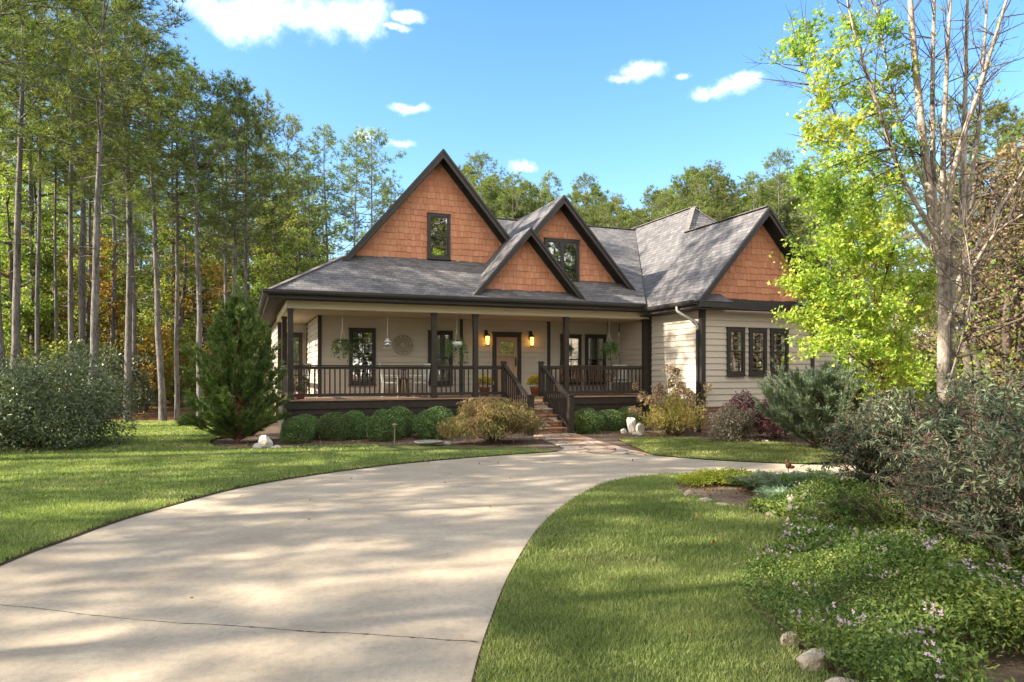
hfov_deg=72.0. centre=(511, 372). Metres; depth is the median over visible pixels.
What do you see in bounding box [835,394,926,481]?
butterfly bush
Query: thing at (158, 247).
pine tree
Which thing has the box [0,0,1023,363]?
sky
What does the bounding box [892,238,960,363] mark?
woodland tree
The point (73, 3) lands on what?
pine tree
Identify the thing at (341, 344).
hanging basket
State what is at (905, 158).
pine tree
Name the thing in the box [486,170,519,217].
pine tree
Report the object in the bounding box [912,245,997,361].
woodland tree
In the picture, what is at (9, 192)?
woodland tree
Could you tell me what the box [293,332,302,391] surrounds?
window
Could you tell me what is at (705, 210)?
pine tree
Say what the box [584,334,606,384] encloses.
window
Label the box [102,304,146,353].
woodland tree
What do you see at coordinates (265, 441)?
rock
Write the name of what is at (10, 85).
pine tree
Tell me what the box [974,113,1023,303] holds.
pine tree
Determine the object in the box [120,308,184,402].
woodland tree
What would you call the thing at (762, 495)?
juniper
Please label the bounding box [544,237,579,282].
window
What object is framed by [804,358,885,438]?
juniper
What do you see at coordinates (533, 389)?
mum pot
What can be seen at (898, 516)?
leafy shrub
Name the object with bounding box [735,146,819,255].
pine tree
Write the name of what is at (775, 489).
juniper
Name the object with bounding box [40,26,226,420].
pine tree
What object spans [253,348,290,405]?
woodland bush
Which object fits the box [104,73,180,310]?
pine tree
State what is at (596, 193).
pine tree
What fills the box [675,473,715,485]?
shrub
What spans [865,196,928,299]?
pine tree
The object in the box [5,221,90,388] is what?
woodland tree
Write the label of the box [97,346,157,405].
woodland bush
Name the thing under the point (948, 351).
bare tree
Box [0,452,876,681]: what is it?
driveway
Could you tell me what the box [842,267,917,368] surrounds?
woodland tree
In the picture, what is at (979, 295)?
woodland tree
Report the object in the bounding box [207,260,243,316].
woodland tree
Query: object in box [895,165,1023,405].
woodland tree
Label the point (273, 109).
pine tree
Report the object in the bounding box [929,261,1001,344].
woodland tree
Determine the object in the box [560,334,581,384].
window
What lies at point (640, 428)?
rock
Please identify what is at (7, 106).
pine tree
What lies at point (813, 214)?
pine tree
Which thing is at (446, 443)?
rock
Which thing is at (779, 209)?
pine tree
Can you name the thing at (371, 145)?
pine tree
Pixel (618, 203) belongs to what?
pine tree
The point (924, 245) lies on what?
pine tree
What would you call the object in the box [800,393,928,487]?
butterfly bush
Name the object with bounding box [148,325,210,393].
woodland tree
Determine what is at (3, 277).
woodland tree
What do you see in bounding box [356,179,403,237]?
pine tree
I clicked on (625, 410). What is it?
boxwood
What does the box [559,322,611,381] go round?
porch swing
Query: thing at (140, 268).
woodland tree
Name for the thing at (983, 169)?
woodland tree
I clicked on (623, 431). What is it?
rock
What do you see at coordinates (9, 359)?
woodland bush
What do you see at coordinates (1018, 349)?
woodland tree
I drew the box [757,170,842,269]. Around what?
pine tree
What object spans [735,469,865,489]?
juniper
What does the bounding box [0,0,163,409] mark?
pine tree
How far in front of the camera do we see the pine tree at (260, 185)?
55.88 m
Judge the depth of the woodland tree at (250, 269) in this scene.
59.17 m
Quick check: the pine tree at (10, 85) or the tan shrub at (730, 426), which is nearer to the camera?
the tan shrub at (730, 426)
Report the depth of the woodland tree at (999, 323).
26.03 m
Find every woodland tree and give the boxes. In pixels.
[0,149,91,373]
[0,155,65,353]
[0,158,26,291]
[1,228,76,319]
[1,237,11,324]
[1,243,46,359]
[1,269,61,340]
[2,294,67,370]
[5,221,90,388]
[8,183,119,364]
[20,237,145,365]
[20,270,77,364]
[57,215,122,341]
[59,215,138,398]
[73,209,152,319]
[77,176,160,359]
[99,246,154,402]
[99,292,145,362]
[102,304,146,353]
[103,261,160,354]
[103,267,139,350]
[117,219,166,342]
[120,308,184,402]
[122,320,188,411]
[135,207,217,342]
[137,191,223,407]
[137,219,218,348]
[137,292,165,349]
[141,281,214,389]
[146,250,223,391]
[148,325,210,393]
[161,203,232,349]
[180,266,232,404]
[186,286,229,365]
[187,238,243,309]
[187,251,251,296]
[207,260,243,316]
[227,232,284,396]
[231,223,290,299]
[236,278,270,374]
[240,259,288,363]
[247,199,313,350]
[249,219,283,340]
[250,185,332,292]
[255,213,325,304]
[258,233,299,297]
[259,224,316,346]
[278,203,334,267]
[314,204,351,264]
[806,243,861,354]
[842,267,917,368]
[843,246,914,371]
[852,128,1023,417]
[875,272,937,379]
[891,267,968,405]
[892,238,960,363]
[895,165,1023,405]
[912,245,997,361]
[914,136,1023,387]
[914,302,937,347]
[922,160,1023,389]
[925,239,1012,370]
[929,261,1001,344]
[932,221,1022,404]
[955,214,1023,391]
[961,277,1012,363]
[969,146,1023,357]
[982,283,1017,369]
[984,261,1014,383]
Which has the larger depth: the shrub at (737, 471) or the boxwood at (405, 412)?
the boxwood at (405, 412)
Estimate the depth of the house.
21.17 m
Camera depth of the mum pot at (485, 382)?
21.12 m
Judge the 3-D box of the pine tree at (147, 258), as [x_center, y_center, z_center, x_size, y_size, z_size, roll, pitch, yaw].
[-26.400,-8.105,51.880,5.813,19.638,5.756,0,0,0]
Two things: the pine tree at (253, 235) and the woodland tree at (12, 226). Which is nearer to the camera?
the pine tree at (253, 235)
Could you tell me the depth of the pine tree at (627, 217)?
48.52 m
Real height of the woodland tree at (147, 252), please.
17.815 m
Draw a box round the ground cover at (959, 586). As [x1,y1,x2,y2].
[728,474,1023,681]
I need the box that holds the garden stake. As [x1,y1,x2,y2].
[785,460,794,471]
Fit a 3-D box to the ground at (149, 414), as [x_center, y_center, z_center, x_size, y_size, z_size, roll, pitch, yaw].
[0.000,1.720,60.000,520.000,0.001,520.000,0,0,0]
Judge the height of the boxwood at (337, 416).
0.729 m
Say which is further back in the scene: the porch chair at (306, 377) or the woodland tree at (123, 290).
the woodland tree at (123, 290)
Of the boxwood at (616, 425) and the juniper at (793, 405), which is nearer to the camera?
the juniper at (793, 405)
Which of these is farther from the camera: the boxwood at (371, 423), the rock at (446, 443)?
the boxwood at (371, 423)
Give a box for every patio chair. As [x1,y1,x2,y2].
[379,363,397,396]
[406,364,430,396]
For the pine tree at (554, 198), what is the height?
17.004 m
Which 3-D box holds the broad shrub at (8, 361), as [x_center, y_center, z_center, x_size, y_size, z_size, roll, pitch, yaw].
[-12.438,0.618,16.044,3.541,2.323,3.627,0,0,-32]
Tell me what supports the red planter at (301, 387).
on the house
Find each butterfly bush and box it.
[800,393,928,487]
[819,367,994,485]
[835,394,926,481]
[866,448,1002,529]
[877,378,1023,479]
[877,432,1023,530]
[888,409,1023,576]
[894,375,1023,486]
[919,360,1023,419]
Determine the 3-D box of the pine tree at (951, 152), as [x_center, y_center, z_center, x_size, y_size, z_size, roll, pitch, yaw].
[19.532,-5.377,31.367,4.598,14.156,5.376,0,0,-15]
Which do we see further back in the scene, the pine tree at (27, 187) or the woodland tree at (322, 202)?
the woodland tree at (322, 202)
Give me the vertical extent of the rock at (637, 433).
0.148 m
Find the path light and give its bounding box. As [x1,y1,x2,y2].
[392,423,396,444]
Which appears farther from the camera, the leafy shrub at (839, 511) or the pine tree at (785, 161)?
the pine tree at (785, 161)
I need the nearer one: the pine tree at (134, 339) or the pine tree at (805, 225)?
the pine tree at (134, 339)
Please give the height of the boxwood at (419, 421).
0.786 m
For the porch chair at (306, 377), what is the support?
on the house
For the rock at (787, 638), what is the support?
on the planting bed at (1008, 667)
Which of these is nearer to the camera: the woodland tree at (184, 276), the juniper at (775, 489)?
the juniper at (775, 489)
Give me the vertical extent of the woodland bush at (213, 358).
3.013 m
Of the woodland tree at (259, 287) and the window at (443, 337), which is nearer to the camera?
the window at (443, 337)
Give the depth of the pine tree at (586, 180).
53.88 m
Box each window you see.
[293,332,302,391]
[348,328,376,385]
[427,212,450,260]
[427,330,453,385]
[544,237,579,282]
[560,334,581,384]
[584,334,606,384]
[726,327,745,375]
[748,328,767,375]
[769,328,789,375]
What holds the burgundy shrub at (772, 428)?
on the house bed at (273, 430)
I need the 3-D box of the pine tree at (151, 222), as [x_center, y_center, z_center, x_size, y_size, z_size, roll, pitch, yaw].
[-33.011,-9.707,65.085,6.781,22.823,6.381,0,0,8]
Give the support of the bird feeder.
hanging from the house
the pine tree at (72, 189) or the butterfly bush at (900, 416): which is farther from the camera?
the pine tree at (72, 189)
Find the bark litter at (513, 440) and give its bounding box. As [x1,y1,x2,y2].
[224,427,804,447]
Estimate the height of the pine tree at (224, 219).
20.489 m
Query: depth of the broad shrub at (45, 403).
15.20 m
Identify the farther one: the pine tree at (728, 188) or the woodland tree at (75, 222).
the pine tree at (728, 188)
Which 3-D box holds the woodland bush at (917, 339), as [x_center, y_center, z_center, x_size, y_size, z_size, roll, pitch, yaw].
[15.454,-0.033,27.348,4.215,3.556,3.306,0,0,-6]
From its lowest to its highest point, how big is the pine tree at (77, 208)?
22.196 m
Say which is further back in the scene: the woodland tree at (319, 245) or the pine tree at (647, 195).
the woodland tree at (319, 245)
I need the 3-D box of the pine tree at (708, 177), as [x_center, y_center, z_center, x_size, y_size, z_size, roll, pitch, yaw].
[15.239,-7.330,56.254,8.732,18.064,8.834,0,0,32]
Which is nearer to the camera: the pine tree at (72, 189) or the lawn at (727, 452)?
the lawn at (727, 452)
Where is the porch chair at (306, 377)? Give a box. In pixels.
[286,364,310,396]
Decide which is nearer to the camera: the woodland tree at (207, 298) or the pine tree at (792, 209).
the woodland tree at (207, 298)
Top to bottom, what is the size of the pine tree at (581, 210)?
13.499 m
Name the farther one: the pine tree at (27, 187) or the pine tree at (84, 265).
the pine tree at (27, 187)
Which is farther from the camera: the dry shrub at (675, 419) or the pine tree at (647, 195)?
the pine tree at (647, 195)
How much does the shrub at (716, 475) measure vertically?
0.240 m
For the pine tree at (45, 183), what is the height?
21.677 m
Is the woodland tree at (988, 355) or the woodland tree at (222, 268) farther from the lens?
the woodland tree at (222, 268)
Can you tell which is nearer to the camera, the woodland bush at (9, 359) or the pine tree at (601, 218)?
the woodland bush at (9, 359)
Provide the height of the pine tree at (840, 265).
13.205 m
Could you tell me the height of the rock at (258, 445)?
0.178 m
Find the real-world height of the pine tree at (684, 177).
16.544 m
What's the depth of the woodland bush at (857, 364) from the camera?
32.63 m
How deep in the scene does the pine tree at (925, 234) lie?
47.16 m
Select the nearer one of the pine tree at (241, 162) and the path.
the path
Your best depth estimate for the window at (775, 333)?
20.83 m
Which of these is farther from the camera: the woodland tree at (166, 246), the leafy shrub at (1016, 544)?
the woodland tree at (166, 246)
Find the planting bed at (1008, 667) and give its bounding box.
[675,474,1023,681]
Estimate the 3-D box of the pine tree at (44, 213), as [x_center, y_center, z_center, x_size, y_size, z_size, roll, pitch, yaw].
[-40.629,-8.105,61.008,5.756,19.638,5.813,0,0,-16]
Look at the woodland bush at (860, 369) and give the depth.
29.43 m
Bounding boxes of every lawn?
[0,422,555,558]
[475,475,829,681]
[618,437,838,462]
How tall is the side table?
0.552 m
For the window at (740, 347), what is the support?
in the house
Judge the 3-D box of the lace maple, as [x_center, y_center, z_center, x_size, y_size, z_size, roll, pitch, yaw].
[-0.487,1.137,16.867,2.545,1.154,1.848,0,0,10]
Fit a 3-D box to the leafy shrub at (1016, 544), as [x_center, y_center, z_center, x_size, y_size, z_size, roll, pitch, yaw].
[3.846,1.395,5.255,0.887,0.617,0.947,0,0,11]
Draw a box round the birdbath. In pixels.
[414,440,441,445]
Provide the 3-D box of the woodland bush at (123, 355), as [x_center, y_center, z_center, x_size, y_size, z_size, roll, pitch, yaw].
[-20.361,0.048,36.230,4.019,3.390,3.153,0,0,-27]
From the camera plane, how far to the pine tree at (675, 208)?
48.86 m
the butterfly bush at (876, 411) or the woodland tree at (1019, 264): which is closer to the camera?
the butterfly bush at (876, 411)
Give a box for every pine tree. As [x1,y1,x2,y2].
[0,0,90,369]
[0,0,92,375]
[0,0,100,185]
[0,0,108,385]
[0,0,120,407]
[0,0,134,407]
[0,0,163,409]
[0,0,192,427]
[0,3,56,208]
[0,30,49,157]
[0,30,66,276]
[0,49,59,224]
[0,96,59,250]
[2,0,218,418]
[2,18,148,314]
[4,0,91,360]
[4,101,119,283]
[4,182,74,277]
[22,143,65,341]
[36,1,132,361]
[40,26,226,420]
[41,141,111,308]
[58,136,125,249]
[59,1,194,411]
[59,4,166,398]
[66,88,148,337]
[75,157,157,294]
[86,195,150,259]
[102,51,232,404]
[103,58,279,420]
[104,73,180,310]
[110,43,218,419]
[117,146,190,317]
[137,148,193,286]
[139,192,184,296]
[142,144,218,247]
[166,68,270,320]
[174,74,317,403]
[174,108,250,299]
[184,77,306,407]
[187,103,255,301]
[191,174,241,276]
[204,101,287,302]
[223,89,302,344]
[224,134,284,267]
[228,164,281,294]
[239,112,343,272]
[257,148,319,264]
[265,159,345,276]
[275,123,367,260]
[276,190,325,261]
[302,129,389,257]
[328,126,406,243]
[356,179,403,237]
[457,163,499,203]
[464,150,517,218]
[473,177,510,217]
[474,174,504,199]
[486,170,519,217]
[488,171,547,218]
[492,178,547,218]
[498,183,536,218]
[519,169,563,216]
[533,188,559,209]
[555,172,614,219]
[566,190,604,219]
[572,202,591,224]
[576,207,599,225]
[579,183,622,220]
[584,191,657,228]
[586,198,614,226]
[592,198,639,228]
[605,210,640,228]
[629,188,682,312]
[630,207,650,225]
[633,183,671,225]
[643,201,682,312]
[650,165,723,219]
[650,189,685,217]
[651,172,714,218]
[654,184,676,216]
[672,158,761,220]
[679,190,739,220]
[681,173,729,219]
[686,165,732,207]
[700,173,749,218]
[710,170,784,221]
[719,197,745,218]
[725,191,796,236]
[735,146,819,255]
[754,181,795,237]
[756,177,812,247]
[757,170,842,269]
[777,111,881,296]
[777,171,859,272]
[779,184,814,267]
[780,202,843,274]
[788,189,870,299]
[817,174,873,363]
[844,93,935,327]
[855,166,923,322]
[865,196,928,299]
[889,95,1004,302]
[899,210,963,272]
[904,129,1010,327]
[904,189,957,293]
[929,96,1023,333]
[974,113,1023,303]
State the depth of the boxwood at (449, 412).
18.76 m
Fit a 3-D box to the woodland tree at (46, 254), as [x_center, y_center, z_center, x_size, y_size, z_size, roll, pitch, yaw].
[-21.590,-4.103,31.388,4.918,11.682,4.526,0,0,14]
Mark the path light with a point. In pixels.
(394, 425)
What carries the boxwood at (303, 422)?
on the house bed at (273, 430)
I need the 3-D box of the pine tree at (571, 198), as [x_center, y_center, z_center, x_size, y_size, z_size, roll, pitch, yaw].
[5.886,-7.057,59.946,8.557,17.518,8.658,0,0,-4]
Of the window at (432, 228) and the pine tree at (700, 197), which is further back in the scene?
the pine tree at (700, 197)
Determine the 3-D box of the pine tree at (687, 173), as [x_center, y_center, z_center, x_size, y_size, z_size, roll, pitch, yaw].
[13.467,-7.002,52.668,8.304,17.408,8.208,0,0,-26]
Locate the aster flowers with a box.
[749,473,1023,681]
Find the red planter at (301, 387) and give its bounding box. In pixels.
[295,383,305,398]
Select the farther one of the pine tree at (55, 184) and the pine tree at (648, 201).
the pine tree at (648, 201)
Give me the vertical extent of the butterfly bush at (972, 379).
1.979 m
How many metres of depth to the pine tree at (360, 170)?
42.88 m
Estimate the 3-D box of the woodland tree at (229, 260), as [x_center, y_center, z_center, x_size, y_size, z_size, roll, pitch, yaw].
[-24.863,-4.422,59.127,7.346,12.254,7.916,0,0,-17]
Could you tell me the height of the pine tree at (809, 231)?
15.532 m
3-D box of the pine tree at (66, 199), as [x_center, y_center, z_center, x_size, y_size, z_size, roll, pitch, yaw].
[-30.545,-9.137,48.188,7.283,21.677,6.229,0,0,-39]
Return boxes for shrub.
[0,344,141,453]
[0,351,48,444]
[574,412,593,432]
[636,397,707,435]
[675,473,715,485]
[688,468,735,485]
[701,402,760,441]
[712,388,770,438]
[712,467,755,482]
[750,396,794,439]
[800,485,885,524]
[834,479,926,531]
[871,523,979,582]
[893,489,929,526]
[941,514,1023,575]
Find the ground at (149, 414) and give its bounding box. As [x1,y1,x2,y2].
[20,393,983,588]
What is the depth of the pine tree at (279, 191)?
64.29 m
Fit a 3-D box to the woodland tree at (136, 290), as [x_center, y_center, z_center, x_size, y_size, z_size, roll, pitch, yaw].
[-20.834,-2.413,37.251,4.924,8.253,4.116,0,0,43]
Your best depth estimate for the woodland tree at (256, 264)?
67.87 m
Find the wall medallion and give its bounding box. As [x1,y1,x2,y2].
[393,335,412,354]
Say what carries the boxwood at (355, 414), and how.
on the house bed at (273, 430)
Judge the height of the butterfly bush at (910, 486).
1.021 m
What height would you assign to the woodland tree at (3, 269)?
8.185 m
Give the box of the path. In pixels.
[534,433,651,454]
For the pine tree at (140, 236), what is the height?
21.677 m
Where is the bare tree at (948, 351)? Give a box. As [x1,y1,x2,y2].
[743,0,1023,407]
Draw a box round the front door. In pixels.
[497,337,516,393]
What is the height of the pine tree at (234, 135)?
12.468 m
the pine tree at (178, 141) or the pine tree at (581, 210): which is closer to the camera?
the pine tree at (178, 141)
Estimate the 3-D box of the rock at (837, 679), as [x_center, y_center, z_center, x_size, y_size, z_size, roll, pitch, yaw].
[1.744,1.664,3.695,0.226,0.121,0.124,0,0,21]
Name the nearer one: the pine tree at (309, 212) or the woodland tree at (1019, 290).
the woodland tree at (1019, 290)
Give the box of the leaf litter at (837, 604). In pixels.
[680,474,1023,681]
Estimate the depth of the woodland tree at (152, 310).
37.73 m
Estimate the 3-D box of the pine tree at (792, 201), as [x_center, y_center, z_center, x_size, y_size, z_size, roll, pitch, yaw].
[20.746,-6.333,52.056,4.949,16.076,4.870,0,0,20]
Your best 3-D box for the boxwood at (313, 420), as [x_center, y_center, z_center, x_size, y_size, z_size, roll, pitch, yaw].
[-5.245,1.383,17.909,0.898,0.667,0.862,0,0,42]
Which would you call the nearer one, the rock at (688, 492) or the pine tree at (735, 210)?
the rock at (688, 492)
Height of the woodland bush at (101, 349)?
3.173 m
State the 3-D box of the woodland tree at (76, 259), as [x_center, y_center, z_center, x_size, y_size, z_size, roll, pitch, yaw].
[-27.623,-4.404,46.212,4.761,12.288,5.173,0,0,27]
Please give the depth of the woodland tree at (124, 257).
62.17 m
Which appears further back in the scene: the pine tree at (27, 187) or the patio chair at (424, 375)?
the pine tree at (27, 187)
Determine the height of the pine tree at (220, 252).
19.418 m
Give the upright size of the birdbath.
0.118 m
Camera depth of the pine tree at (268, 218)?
42.63 m
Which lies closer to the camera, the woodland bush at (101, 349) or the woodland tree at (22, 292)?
the woodland bush at (101, 349)
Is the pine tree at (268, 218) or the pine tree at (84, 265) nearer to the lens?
the pine tree at (84, 265)
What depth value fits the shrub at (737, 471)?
10.88 m
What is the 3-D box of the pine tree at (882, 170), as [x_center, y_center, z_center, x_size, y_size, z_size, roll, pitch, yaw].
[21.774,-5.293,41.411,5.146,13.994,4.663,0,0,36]
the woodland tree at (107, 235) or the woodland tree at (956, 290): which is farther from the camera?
the woodland tree at (107, 235)
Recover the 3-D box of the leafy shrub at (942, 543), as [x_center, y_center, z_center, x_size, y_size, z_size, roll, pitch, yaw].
[3.333,1.463,5.632,0.737,0.480,0.690,0,0,43]
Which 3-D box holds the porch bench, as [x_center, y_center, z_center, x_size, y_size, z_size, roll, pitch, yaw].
[3.810,0.238,23.520,1.050,0.986,0.601,0,0,17]
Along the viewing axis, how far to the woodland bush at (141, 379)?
28.38 m
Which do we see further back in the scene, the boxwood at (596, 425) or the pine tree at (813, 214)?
the pine tree at (813, 214)
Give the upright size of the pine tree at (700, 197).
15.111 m
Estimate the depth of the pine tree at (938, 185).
42.31 m
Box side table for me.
[395,378,411,396]
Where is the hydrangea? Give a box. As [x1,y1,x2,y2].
[628,363,714,433]
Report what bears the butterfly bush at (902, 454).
on the planting bed at (1008, 667)
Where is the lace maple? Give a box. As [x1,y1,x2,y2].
[435,395,546,442]
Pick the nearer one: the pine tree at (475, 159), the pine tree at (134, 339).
the pine tree at (134, 339)
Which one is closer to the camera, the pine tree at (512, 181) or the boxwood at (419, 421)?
the boxwood at (419, 421)
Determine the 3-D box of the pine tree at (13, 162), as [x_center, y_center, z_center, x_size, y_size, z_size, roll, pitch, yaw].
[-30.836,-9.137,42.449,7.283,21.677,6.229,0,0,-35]
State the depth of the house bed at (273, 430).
17.62 m
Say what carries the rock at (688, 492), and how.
on the planting bed at (1008, 667)
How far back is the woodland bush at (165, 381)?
36.97 m
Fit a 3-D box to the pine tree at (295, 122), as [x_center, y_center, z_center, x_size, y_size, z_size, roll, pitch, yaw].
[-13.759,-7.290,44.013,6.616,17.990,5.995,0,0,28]
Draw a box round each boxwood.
[279,416,316,443]
[289,414,321,439]
[316,412,353,440]
[338,410,367,439]
[366,408,404,441]
[383,405,416,437]
[411,409,450,439]
[423,406,454,434]
[574,408,603,433]
[593,409,626,430]
[613,406,645,429]
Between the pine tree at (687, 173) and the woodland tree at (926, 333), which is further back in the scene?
the pine tree at (687, 173)
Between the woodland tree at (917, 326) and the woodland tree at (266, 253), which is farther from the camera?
the woodland tree at (266, 253)
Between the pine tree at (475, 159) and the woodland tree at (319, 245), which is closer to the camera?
the pine tree at (475, 159)
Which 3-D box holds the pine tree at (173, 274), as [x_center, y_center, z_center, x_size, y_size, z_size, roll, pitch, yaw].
[-17.561,-7.482,36.165,6.975,18.366,5.966,0,0,-16]
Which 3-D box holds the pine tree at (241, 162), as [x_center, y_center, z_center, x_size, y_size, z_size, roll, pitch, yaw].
[-9.325,-4.386,24.894,5.012,12.178,4.717,0,0,-29]
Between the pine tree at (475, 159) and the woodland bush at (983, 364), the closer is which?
the woodland bush at (983, 364)
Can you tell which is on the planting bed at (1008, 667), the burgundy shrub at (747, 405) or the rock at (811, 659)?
the rock at (811, 659)
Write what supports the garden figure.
on the planting bed at (1008, 667)
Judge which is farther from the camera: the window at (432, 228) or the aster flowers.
the window at (432, 228)
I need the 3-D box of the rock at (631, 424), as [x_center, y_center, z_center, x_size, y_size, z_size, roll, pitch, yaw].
[3.369,1.562,19.860,0.282,0.584,0.199,0,0,-7]
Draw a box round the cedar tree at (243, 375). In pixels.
[174,265,290,442]
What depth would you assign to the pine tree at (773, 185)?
50.39 m
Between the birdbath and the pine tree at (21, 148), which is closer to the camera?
the birdbath
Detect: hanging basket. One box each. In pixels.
[330,332,356,361]
[444,331,468,364]
[599,334,622,361]
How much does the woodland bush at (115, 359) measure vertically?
3.173 m
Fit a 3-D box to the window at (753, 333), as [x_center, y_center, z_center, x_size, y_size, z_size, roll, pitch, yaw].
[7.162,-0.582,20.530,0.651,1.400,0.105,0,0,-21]
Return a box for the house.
[257,149,854,434]
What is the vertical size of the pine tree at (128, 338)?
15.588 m
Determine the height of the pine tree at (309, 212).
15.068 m
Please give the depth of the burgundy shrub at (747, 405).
18.01 m
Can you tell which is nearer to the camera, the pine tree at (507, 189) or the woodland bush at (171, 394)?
the woodland bush at (171, 394)
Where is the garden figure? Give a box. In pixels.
[787,494,794,502]
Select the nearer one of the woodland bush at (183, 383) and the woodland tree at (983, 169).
the woodland tree at (983, 169)
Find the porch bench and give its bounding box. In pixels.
[610,365,634,393]
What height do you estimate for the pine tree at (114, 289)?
20.161 m
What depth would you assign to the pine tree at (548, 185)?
51.56 m
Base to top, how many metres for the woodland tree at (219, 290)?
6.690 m
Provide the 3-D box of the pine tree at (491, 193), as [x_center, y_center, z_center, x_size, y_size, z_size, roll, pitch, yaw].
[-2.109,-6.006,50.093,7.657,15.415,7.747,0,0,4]
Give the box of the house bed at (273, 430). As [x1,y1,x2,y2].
[209,423,842,452]
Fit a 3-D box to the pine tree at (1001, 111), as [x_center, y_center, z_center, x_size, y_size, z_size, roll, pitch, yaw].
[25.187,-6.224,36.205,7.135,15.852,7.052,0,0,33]
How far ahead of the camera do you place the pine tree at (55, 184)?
29.45 m
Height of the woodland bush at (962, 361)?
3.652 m
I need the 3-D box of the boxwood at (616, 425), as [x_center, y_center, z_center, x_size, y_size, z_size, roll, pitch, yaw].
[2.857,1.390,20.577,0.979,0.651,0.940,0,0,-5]
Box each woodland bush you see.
[4,345,31,384]
[34,329,102,406]
[52,336,151,412]
[53,331,157,418]
[76,347,157,413]
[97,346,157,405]
[100,341,156,403]
[100,353,166,401]
[149,363,170,402]
[152,340,218,405]
[164,343,211,397]
[183,351,223,402]
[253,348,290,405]
[843,355,872,372]
[850,341,932,399]
[879,328,980,403]
[905,344,983,403]
[920,337,1013,391]
[922,335,1014,401]
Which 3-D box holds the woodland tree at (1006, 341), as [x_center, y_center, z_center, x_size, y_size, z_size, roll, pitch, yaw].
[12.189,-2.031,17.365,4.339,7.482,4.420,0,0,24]
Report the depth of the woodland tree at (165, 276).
46.52 m
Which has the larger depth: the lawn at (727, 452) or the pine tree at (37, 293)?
the pine tree at (37, 293)
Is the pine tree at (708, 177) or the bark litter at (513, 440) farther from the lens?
the pine tree at (708, 177)
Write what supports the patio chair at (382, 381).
on the house
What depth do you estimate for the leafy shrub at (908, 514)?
6.62 m
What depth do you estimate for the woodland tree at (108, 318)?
36.44 m
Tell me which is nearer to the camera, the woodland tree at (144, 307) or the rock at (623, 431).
the rock at (623, 431)
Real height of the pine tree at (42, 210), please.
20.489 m
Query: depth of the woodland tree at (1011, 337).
23.52 m
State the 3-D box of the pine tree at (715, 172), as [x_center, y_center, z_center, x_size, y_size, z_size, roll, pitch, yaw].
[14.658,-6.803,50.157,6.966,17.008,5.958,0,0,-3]
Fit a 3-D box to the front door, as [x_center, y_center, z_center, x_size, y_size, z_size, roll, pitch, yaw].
[-0.158,-0.206,22.682,0.725,1.831,0.120,0,0,-21]
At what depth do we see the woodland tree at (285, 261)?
46.31 m
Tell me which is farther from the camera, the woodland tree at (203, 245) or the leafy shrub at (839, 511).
the woodland tree at (203, 245)
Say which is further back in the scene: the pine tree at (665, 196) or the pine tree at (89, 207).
the pine tree at (665, 196)
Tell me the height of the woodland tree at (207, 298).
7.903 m
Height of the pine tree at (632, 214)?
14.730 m
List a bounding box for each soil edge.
[0,451,557,565]
[471,494,580,681]
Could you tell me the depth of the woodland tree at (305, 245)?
37.01 m
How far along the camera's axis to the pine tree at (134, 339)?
29.94 m
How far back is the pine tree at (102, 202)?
47.42 m
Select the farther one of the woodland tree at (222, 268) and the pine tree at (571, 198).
the pine tree at (571, 198)
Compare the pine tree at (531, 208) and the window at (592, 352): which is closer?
the window at (592, 352)
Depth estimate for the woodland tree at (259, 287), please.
37.88 m
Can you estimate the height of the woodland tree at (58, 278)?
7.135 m
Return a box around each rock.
[252,443,261,448]
[258,435,272,447]
[442,441,450,445]
[620,429,626,433]
[626,417,636,432]
[632,431,642,435]
[636,423,644,432]
[683,490,692,496]
[780,631,799,647]
[796,647,835,670]
[824,677,856,681]
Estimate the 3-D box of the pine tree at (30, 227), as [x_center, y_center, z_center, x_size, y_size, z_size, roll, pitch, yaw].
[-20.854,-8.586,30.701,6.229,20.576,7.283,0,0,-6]
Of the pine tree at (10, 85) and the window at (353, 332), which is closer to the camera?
the window at (353, 332)
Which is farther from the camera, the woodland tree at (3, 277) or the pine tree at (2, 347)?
the woodland tree at (3, 277)
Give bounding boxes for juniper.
[719,469,820,490]
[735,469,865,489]
[751,357,884,447]
[752,486,794,498]
[754,483,816,498]
[777,467,858,487]
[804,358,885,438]
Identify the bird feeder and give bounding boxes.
[384,313,390,348]
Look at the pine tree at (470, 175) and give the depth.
52.88 m
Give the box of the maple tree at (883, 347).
[767,148,958,413]
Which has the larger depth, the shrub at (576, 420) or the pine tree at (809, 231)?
the pine tree at (809, 231)
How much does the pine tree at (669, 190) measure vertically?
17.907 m
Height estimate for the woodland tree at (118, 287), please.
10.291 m
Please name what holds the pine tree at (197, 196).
on the ground at (149, 414)
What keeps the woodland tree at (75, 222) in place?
on the ground at (149, 414)
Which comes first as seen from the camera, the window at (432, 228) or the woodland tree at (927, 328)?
the window at (432, 228)
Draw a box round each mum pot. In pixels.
[478,375,493,395]
[526,375,537,395]
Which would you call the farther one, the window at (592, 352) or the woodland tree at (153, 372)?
the woodland tree at (153, 372)
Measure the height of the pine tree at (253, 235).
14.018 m
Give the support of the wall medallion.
attached to the house

